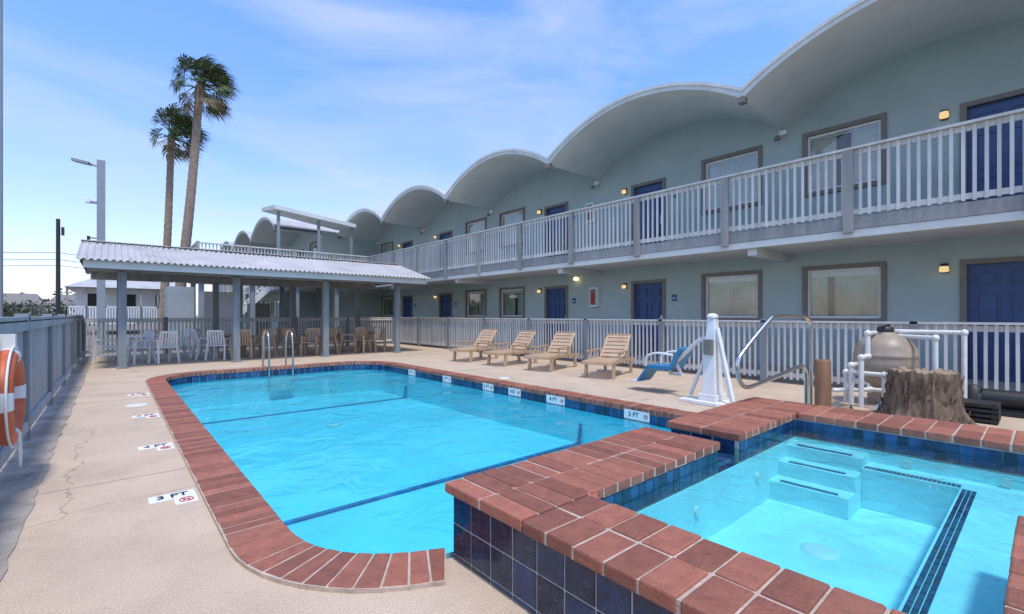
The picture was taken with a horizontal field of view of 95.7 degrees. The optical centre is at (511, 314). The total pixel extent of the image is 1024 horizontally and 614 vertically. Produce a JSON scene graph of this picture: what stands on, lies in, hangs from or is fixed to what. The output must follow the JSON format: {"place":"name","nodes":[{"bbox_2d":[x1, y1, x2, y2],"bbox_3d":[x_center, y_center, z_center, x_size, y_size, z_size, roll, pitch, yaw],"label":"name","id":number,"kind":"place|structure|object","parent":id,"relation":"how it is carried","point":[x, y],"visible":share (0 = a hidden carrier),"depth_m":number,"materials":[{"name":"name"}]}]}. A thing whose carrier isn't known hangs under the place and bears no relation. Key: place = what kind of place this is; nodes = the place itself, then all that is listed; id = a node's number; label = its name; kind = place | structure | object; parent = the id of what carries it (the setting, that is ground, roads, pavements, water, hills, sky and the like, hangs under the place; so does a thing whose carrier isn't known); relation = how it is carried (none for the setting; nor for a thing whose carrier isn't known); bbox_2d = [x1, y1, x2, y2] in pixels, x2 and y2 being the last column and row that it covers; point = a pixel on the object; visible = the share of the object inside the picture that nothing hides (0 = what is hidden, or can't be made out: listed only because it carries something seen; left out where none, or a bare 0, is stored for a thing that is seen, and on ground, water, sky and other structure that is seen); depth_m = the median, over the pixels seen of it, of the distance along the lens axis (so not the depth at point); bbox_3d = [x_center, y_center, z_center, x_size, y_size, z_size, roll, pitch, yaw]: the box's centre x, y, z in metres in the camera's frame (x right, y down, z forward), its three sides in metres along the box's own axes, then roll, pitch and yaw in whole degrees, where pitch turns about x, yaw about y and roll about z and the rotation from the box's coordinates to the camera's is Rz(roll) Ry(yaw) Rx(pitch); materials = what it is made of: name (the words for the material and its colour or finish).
{"place":"outdoors","nodes":[
{"label":"outdoors","id":0,"kind":"place"},
{"bbox_2d":[3,293,48,313],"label":"distant house","id":1,"kind":"structure","parent":0,"point":[10,298],"depth_m":59.16,"materials":[{"name":"white"}]},
{"bbox_2d":[47,295,135,323],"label":"distant house","id":2,"kind":"structure","parent":0,"point":[70,297],"depth_m":71.32,"materials":[{"name":"white paint"}]},
{"bbox_2d":[64,279,174,334],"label":"beach house","id":3,"kind":"structure","parent":0,"point":[143,297],"depth_m":34.71,"materials":[{"name":"white paint"}]},
{"bbox_2d":[85,316,382,355],"bbox_3d":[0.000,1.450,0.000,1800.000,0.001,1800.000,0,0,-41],"label":"ground","id":4,"kind":"structure","parent":0,"point":[132,334],"depth_m":26.04,"materials":[{"name":"beige concrete"}]},
{"bbox_2d":[0,0,2,316],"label":"flag pole","id":5,"kind":"object","parent":4,"relation":"on","point":[1,158],"visible":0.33,"depth_m":10.06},
{"bbox_2d":[3,288,74,316],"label":"distant trees","id":6,"kind":"object","parent":4,"relation":"on","point":[10,313],"visible":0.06,"depth_m":48.59,"materials":[{"name":"green plant"}]},
{"bbox_2d":[0,356,92,581],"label":"deck curb","id":7,"kind":"structure","parent":4,"relation":"on","point":[18,490],"depth_m":4.12,"materials":[{"name":"concrete"}]},
{"bbox_2d":[0,314,83,468],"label":"deck fence","id":8,"kind":"object","parent":7,"relation":"on","point":[51,348],"visible":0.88,"depth_m":6.28,"materials":[{"name":"grey paint"}]},
{"bbox_2d":[0,334,25,467],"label":"life ring","id":9,"kind":"object","parent":8,"relation":"attached to","point":[12,391],"visible":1,"depth_m":3.46,"materials":[{"name":"orange plastic"},{"name":"white plastic"},{"name":"rope"}]},
{"bbox_2d":[56,219,64,315],"bbox_3d":[-39.010,-3.400,40.020,0.562,9.700,0.370,0,0,-41],"label":"utility pole","id":10,"kind":"object","parent":4,"relation":"on","point":[58,285],"visible":0.68,"depth_m":39.87,"materials":[{"name":"black paint"}]},
{"bbox_2d":[3,252,83,268],"bbox_3d":[-41.130,-4.500,42.248,52.646,1.740,6.141,0,0,-45],"label":"power line","id":11,"kind":"object","parent":10,"relation":"attached to","point":[38,259],"visible":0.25,"depth_m":39.27,"materials":[{"name":"black paint"}]},
{"bbox_2d":[71,157,104,348],"bbox_3d":[-18.108,-2.603,19.817,1.186,8.107,0.494,0,0,-19],"label":"street lamp","id":12,"kind":"object","parent":4,"relation":"on","point":[100,201],"visible":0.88,"depth_m":19.90,"materials":[{"name":"white metal"}]},
{"bbox_2d":[147,102,213,339],"bbox_3d":[-19.337,-5.494,27.332,2.927,13.912,3.722,0,0,-17],"label":"palm tree","id":13,"kind":"object","parent":4,"relation":"on","point":[179,126],"visible":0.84,"depth_m":27.04,"materials":[{"name":"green plant"}]},
{"bbox_2d":[168,53,241,286],"bbox_3d":[-17.286,-6.568,26.427,3.864,16.097,3.813,0,0,-41],"label":"palm tree","id":14,"kind":"object","parent":4,"relation":"on","point":[211,73],"visible":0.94,"depth_m":26.20,"materials":[{"name":"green plant"}]},
{"bbox_2d":[243,286,273,313],"bbox_3d":[-14.031,-0.538,23.754,3.200,4.173,1.160,0,0,-41],"label":"outdoor staircase","id":15,"kind":"structure","parent":4,"relation":"on","point":[261,292],"depth_m":23.94,"materials":[{"name":"white paint"}]},
{"bbox_2d":[165,241,369,350],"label":"elevated walkway","id":16,"kind":"structure","parent":4,"relation":"on","point":[180,302],"depth_m":21.21,"materials":[{"name":"grey paint"}]},
{"bbox_2d":[262,205,355,259],"bbox_3d":[-10.122,-3.475,23.166,3.750,3.610,2.500,0,0,-41],"label":"walkway canopy","id":17,"kind":"object","parent":16,"relation":"on","point":[311,218],"visible":0.7,"depth_m":22.46,"materials":[{"name":"white metal"}]},
{"bbox_2d":[214,217,377,339],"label":"motel wing","id":18,"kind":"structure","parent":4,"relation":"on","point":[298,235],"depth_m":26.33,"materials":[{"name":"grey paint"}]},
{"bbox_2d":[264,243,316,315],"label":"windows","id":19,"kind":"structure","parent":18,"relation":"in","point":[314,246],"depth_m":26.21,"materials":[{"name":"grey glass"}]},
{"bbox_2d":[364,335,1023,391],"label":"walkway","id":20,"kind":"structure","parent":4,"relation":"on","point":[1001,386],"depth_m":10.27,"materials":[{"name":"concrete"}]},
{"bbox_2d":[378,19,1023,383],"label":"walls","id":21,"kind":"structure","parent":4,"relation":"on","point":[919,89],"depth_m":10.64,"materials":[{"name":"paint"}]},
{"bbox_2d":[586,202,595,223],"bbox_3d":[2.502,-3.260,14.842,0.214,0.620,0.300,0,0,-41],"label":"fire extinguisher cabinet","id":22,"kind":"object","parent":21,"relation":"attached to","point":[590,204],"visible":0.39,"depth_m":14.76,"materials":[{"name":"white metal"}]},
{"bbox_2d":[589,287,599,306],"bbox_3d":[2.600,-0.560,14.728,0.214,0.620,0.300,0,0,-41],"label":"fire extinguisher cabinet","id":23,"kind":"object","parent":21,"relation":"attached to","point":[594,296],"visible":1,"depth_m":14.64,"materials":[{"name":"metal"}]},
{"bbox_2d":[383,119,880,317],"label":"windows","id":24,"kind":"structure","parent":21,"relation":"attached to","point":[846,293],"depth_m":10.32,"materials":[{"name":"glass"}]},
{"bbox_2d":[398,109,948,306],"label":"wall fixtures","id":25,"kind":"object","parent":21,"relation":"attached to","point":[943,115],"depth_m":12.71,"materials":[{"name":"white paint"}]},
{"bbox_2d":[338,0,1023,240],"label":"vaulted roof","id":26,"kind":"structure","parent":21,"relation":"on","point":[790,84],"depth_m":10.14,"materials":[{"name":"metal"}]},
{"bbox_2d":[338,96,787,243],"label":"roof drains","id":27,"kind":"object","parent":26,"relation":"attached to","point":[741,100],"visible":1,"depth_m":13.12,"materials":[{"name":"white plastic"}]},
{"bbox_2d":[348,212,1023,293],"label":"balcony slab","id":28,"kind":"structure","parent":21,"relation":"attached to","point":[779,253],"depth_m":9.99,"materials":[{"name":"concrete"}]},
{"bbox_2d":[346,149,1023,289],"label":"fascia and posts","id":29,"kind":"structure","parent":28,"relation":"attached to","point":[850,225],"depth_m":9.09,"materials":[{"name":"grey paint"}]},
{"bbox_2d":[354,108,1023,272],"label":"balcony railing","id":30,"kind":"object","parent":29,"relation":"attached to","point":[974,125],"visible":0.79,"depth_m":9.14,"materials":[{"name":"paint"}]},
{"bbox_2d":[381,88,1023,373],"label":"frames","id":31,"kind":"structure","parent":21,"relation":"attached to","point":[964,106],"depth_m":11.00,"materials":[{"name":"grey wood"}]},
{"bbox_2d":[405,95,1023,382],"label":"doors","id":32,"kind":"structure","parent":21,"relation":"attached to","point":[995,292],"depth_m":8.27,"materials":[{"name":"blue metal"}]},
{"bbox_2d":[3,0,856,315],"label":"sky","id":33,"kind":"structure","parent":0,"point":[344,107],"materials":[{"name":"blue"}]},
{"bbox_2d":[0,343,1023,613],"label":"pool deck","id":34,"kind":"structure","parent":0,"point":[116,547],"depth_m":3.12,"materials":[{"name":"concrete"}]},
{"bbox_2d":[91,331,117,363],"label":"white plastic chair","id":35,"kind":"object","parent":34,"relation":"on","point":[96,341],"visible":0.93,"depth_m":12.90,"materials":[{"name":"white plastic"}]},
{"bbox_2d":[127,393,148,395],"bbox_3d":[-6.283,1.345,7.800,0.280,0.012,0.280,0,0,-41],"label":"depth marker","id":36,"kind":"object","parent":34,"relation":"on","point":[142,394],"visible":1,"depth_m":7.81,"materials":[{"name":"white paint"}]},
{"bbox_2d":[127,330,156,364],"bbox_3d":[-10.357,0.901,12.872,0.568,0.903,0.608,0,0,19],"label":"white plastic chair","id":37,"kind":"object","parent":34,"relation":"on","point":[141,343],"visible":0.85,"depth_m":13.03,"materials":[{"name":"white plastic"}]},
{"bbox_2d":[127,336,158,362],"bbox_3d":[-10.719,0.987,13.337,0.960,0.734,0.960,0,0,-41],"label":"round table","id":38,"kind":"object","parent":34,"relation":"on","point":[129,350],"visible":0.67,"depth_m":13.04,"materials":[{"name":"white plastic"}]},
{"bbox_2d":[132,413,159,417],"bbox_3d":[-4.846,1.345,6.134,0.280,0.012,0.280,0,0,-41],"label":"depth marker","id":39,"kind":"object","parent":34,"relation":"on","point":[150,415],"visible":1,"depth_m":6.12,"materials":[{"name":"white tile"}]},
{"bbox_2d":[138,442,173,450],"bbox_3d":[-3.604,1.345,4.696,0.280,0.012,0.280,0,0,-41],"label":"depth marker","id":40,"kind":"object","parent":34,"relation":"on","point":[163,446],"visible":1,"depth_m":4.70,"materials":[{"name":"white tile"}]},
{"bbox_2d":[147,331,180,363],"bbox_3d":[-9.732,0.901,12.971,0.609,0.903,0.568,0,0,29],"label":"white plastic chair","id":41,"kind":"object","parent":34,"relation":"on","point":[169,344],"visible":1,"depth_m":12.86,"materials":[{"name":"white plastic"}]},
{"bbox_2d":[148,489,198,504],"bbox_3d":[-2.474,1.345,3.386,0.280,0.012,0.280,0,0,-41],"label":"depth marker","id":42,"kind":"object","parent":34,"relation":"on","point":[185,496],"visible":1,"depth_m":3.40,"materials":[{"name":"white tile"}]},
{"bbox_2d":[163,329,191,359],"bbox_3d":[-10.219,0.901,14.170,0.568,0.903,0.609,0,0,39],"label":"white plastic chair","id":43,"kind":"object","parent":34,"relation":"on","point":[185,339],"visible":0.8,"depth_m":14.21,"materials":[{"name":"white plastic"}]},
{"bbox_2d":[189,329,217,359],"bbox_3d":[-9.430,0.901,14.180,0.568,0.903,0.609,0,0,39],"label":"white plastic chair","id":44,"kind":"object","parent":34,"relation":"on","point":[196,339],"visible":0.88,"depth_m":14.06,"materials":[{"name":"white plastic"}]},
{"bbox_2d":[192,329,219,357],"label":"white plastic chair","id":45,"kind":"object","parent":34,"relation":"on","point":[202,340],"visible":0.42,"depth_m":14.96,"materials":[{"name":"white plastic"}]},
{"bbox_2d":[204,330,231,360],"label":"white plastic chair","id":46,"kind":"object","parent":34,"relation":"on","point":[214,344],"visible":0.94,"depth_m":13.70,"materials":[{"name":"white plastic"}]},
{"bbox_2d":[219,334,248,357],"bbox_3d":[-8.875,0.987,14.796,0.960,0.734,0.960,0,0,-41],"label":"round table","id":47,"kind":"object","parent":34,"relation":"on","point":[227,342],"visible":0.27,"depth_m":14.75,"materials":[{"name":"beige plastic"}]},
{"bbox_2d":[84,316,393,356],"bbox_3d":[-9.586,0.717,18.146,10.710,1.266,0.110,0,0,-41],"label":"pool fence","id":48,"kind":"object","parent":34,"relation":"on","point":[164,320],"visible":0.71,"depth_m":16.83,"materials":[{"name":"metal"}]},
{"bbox_2d":[231,329,255,358],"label":"tan plastic chair","id":49,"kind":"object","parent":34,"relation":"on","point":[248,343],"visible":0.58,"depth_m":14.18,"materials":[{"name":"plastic"}]},
{"bbox_2d":[241,328,262,355],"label":"tan plastic chair","id":50,"kind":"object","parent":34,"relation":"on","point":[259,335],"visible":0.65,"depth_m":15.15,"materials":[{"name":"plastic"}]},
{"bbox_2d":[76,239,430,368],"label":"picnic pavilion","id":51,"kind":"structure","parent":34,"relation":"on","point":[122,265],"depth_m":14.02,"materials":[{"name":"grey paint"}]},
{"bbox_2d":[249,329,276,357],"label":"tan plastic chair","id":52,"kind":"object","parent":34,"relation":"on","point":[272,337],"visible":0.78,"depth_m":14.82,"materials":[{"name":"plastic"}]},
{"bbox_2d":[262,329,293,392],"bbox_3d":[-6.004,1.164,11.891,0.596,1.576,0.709,0,0,-41],"label":"pool ladder","id":53,"kind":"object","parent":34,"relation":"on","point":[268,336],"visible":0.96,"depth_m":11.82,"materials":[{"name":"silver metal"}]},
{"bbox_2d":[276,328,299,353],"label":"tan plastic chair","id":54,"kind":"object","parent":34,"relation":"on","point":[278,334],"visible":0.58,"depth_m":16.13,"materials":[{"name":"plastic"}]},
{"bbox_2d":[281,328,306,355],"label":"tan plastic chair","id":55,"kind":"object","parent":34,"relation":"on","point":[289,336],"visible":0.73,"depth_m":15.49,"materials":[{"name":"plastic"}]},
{"bbox_2d":[297,332,321,352],"bbox_3d":[-7.031,0.987,16.256,0.960,0.734,0.960,0,0,-41],"label":"round table","id":56,"kind":"object","parent":34,"relation":"on","point":[303,333],"visible":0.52,"depth_m":16.13,"materials":[{"name":"beige plastic"}]},
{"bbox_2d":[300,328,321,355],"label":"tan plastic chair","id":57,"kind":"object","parent":34,"relation":"on","point":[317,336],"visible":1,"depth_m":15.59,"materials":[{"name":"plastic"}]},
{"bbox_2d":[126,377,510,406],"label":"depth markers","id":58,"kind":"object","parent":34,"relation":"on","point":[136,404],"visible":1,"depth_m":6.93,"materials":[{"name":"white plastic"}]},
{"bbox_2d":[314,328,338,353],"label":"tan plastic chair","id":59,"kind":"object","parent":34,"relation":"on","point":[334,334],"visible":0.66,"depth_m":15.99,"materials":[{"name":"plastic"}]},
{"bbox_2d":[321,327,339,350],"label":"tan plastic chair","id":60,"kind":"object","parent":34,"relation":"on","point":[338,335],"visible":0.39,"depth_m":17.10,"materials":[{"name":"plastic"}]},
{"bbox_2d":[339,327,357,352],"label":"tan plastic chair","id":61,"kind":"object","parent":34,"relation":"on","point":[342,335],"visible":0.91,"depth_m":16.42,"materials":[{"name":"plastic"}]},
{"bbox_2d":[350,331,375,351],"bbox_3d":[-5.537,0.987,17.281,0.960,0.734,0.960,0,0,-41],"label":"round table","id":62,"kind":"object","parent":34,"relation":"on","point":[360,341],"visible":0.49,"depth_m":17.09,"materials":[{"name":"beige plastic"}]},
{"bbox_2d":[354,327,376,352],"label":"tan plastic chair","id":63,"kind":"object","parent":34,"relation":"on","point":[363,329],"visible":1,"depth_m":16.56,"materials":[{"name":"plastic"}]},
{"bbox_2d":[361,326,375,349],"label":"tan plastic chair","id":64,"kind":"object","parent":34,"relation":"on","point":[369,338],"visible":0.35,"depth_m":17.86,"materials":[{"name":"plastic"}]},
{"bbox_2d":[38,352,700,494],"bbox_3d":[-1.068,1.353,8.530,10.370,0.013,14.110,0,0,-41],"label":"deck joint","id":65,"kind":"object","parent":34,"relation":"on","point":[185,468],"visible":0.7,"depth_m":4.01,"materials":[{"name":"concrete"}]},
{"bbox_2d":[369,327,386,351],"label":"tan plastic chair","id":66,"kind":"object","parent":34,"relation":"on","point":[383,339],"visible":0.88,"depth_m":17.23,"materials":[{"name":"plastic"}]},
{"bbox_2d":[145,361,696,593],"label":"swimming pool","id":67,"kind":"structure","parent":34,"relation":"in","point":[332,477],"depth_m":6.79,"materials":[{"name":"liquid"}]},
{"bbox_2d":[408,369,414,374],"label":"depth marker","id":68,"kind":"object","parent":67,"relation":"attached to","point":[411,372],"visible":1,"depth_m":11.58,"materials":[{"name":"white tile"}]},
{"bbox_2d":[443,375,450,382],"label":"depth marker","id":69,"kind":"object","parent":67,"relation":"attached to","point":[446,378],"visible":1,"depth_m":10.36,"materials":[{"name":"white tile"}]},
{"bbox_2d":[483,383,493,390],"bbox_3d":[-0.478,1.438,9.231,0.012,0.130,0.340,0,0,-41],"label":"depth marker","id":70,"kind":"object","parent":67,"relation":"attached to","point":[486,386],"visible":1,"depth_m":9.21,"materials":[{"name":"white tile"}]},
{"bbox_2d":[508,387,520,396],"bbox_3d":[0.045,1.438,8.625,0.012,0.130,0.340,0,0,-41],"label":"depth marker","id":71,"kind":"object","parent":67,"relation":"attached to","point":[514,391],"visible":1,"depth_m":8.62,"materials":[{"name":"white tile"}]},
{"bbox_2d":[546,394,564,405],"bbox_3d":[0.731,1.438,7.831,0.012,0.130,0.420,0,0,-41],"label":"depth marker","id":72,"kind":"object","parent":67,"relation":"attached to","point":[555,399],"visible":1,"depth_m":7.82,"materials":[{"name":"white tile"}]},
{"bbox_2d":[624,409,649,422],"bbox_3d":[1.777,1.438,6.619,0.012,0.130,0.420,0,0,-41],"label":"depth marker","id":73,"kind":"object","parent":67,"relation":"attached to","point":[637,415],"visible":1,"depth_m":6.61,"materials":[{"name":"white tile"}]},
{"bbox_2d":[450,329,500,361],"bbox_3d":[-1.079,0.903,13.861,0.760,0.907,1.621,0,0,35],"label":"lounge chair","id":74,"kind":"object","parent":34,"relation":"on","point":[484,340],"visible":0.98,"depth_m":13.96,"materials":[{"name":"beige wood"}]},
{"bbox_2d":[483,330,539,365],"bbox_3d":[0.009,0.903,12.754,0.760,0.907,1.621,0,0,43],"label":"lounge chair","id":75,"kind":"object","parent":34,"relation":"on","point":[522,337],"visible":0.97,"depth_m":12.80,"materials":[{"name":"beige wood"}]},
{"bbox_2d":[524,332,579,371],"bbox_3d":[1.028,0.903,11.650,0.760,0.907,1.621,0,0,35],"label":"lounge chair","id":76,"kind":"object","parent":34,"relation":"on","point":[555,353],"visible":1,"depth_m":11.84,"materials":[{"name":"beige wood"}]},
{"bbox_2d":[582,333,633,378],"bbox_3d":[2.177,0.903,10.396,0.760,0.907,1.621,0,0,31],"label":"lounge chair","id":77,"kind":"object","parent":34,"relation":"on","point":[607,353],"visible":1,"depth_m":10.63,"materials":[{"name":"beige wood"}]},
{"bbox_2d":[629,313,734,406],"bbox_3d":[2.827,0.665,7.621,0.691,1.370,2.181,0,0,-24],"label":"pool lift","id":78,"kind":"object","parent":34,"relation":"on","point":[712,364],"visible":0.98,"depth_m":7.00,"materials":[{"name":"white plastic"}]},
{"bbox_2d":[400,317,1023,390],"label":"pool fence","id":79,"kind":"object","parent":34,"relation":"on","point":[763,372],"visible":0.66,"depth_m":9.84,"materials":[{"name":"metal"}]},
{"bbox_2d":[445,397,1023,613],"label":"raised spa","id":80,"kind":"object","parent":34,"relation":"on","point":[754,505],"visible":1,"depth_m":2.85,"materials":[{"name":"tile"}]},
{"bbox_2d":[735,314,813,403],"bbox_3d":[2.967,0.670,5.160,1.482,1.359,0.100,0,0,-31],"label":"spa handrail","id":81,"kind":"object","parent":34,"relation":"on","point":[808,390],"visible":0.86,"depth_m":5.27,"materials":[{"name":"silver metal"}]},
{"bbox_2d":[814,359,831,406],"bbox_3d":[4.331,0.988,6.460,0.200,0.725,0.195,0,0,-41],"label":"wooden post","id":82,"kind":"object","parent":34,"relation":"on","point":[822,387],"visible":0.89,"depth_m":6.38,"materials":[{"name":"brown wood"}]},
{"bbox_2d":[832,324,968,409],"bbox_3d":[5.444,0.745,6.715,1.443,1.210,1.209,0,0,-21],"label":"pool filter","id":83,"kind":"object","parent":34,"relation":"on","point":[879,352],"visible":0.91,"depth_m":6.70,"materials":[{"name":"beige plastic"}]},
{"bbox_2d":[874,366,977,424],"bbox_3d":[5.285,1.026,6.029,1.028,0.649,1.028,0,0,24],"label":"palm stump","id":84,"kind":"object","parent":34,"relation":"on","point":[936,394],"visible":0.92,"depth_m":5.74,"materials":[{"name":"brown wood"}]},
{"bbox_2d":[963,398,1000,424],"bbox_3d":[5.948,1.225,5.927,0.450,0.250,0.400,0,0,-41],"label":"black crate","id":85,"kind":"object","parent":34,"relation":"on","point":[987,411],"visible":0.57,"depth_m":5.77,"materials":[{"name":"plastic"}]},
{"bbox_2d":[967,384,1023,418],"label":"pool pump","id":86,"kind":"object","parent":34,"relation":"on","point":[1012,404],"visible":0.6,"depth_m":6.21,"materials":[{"name":"black paint"}]}
]}

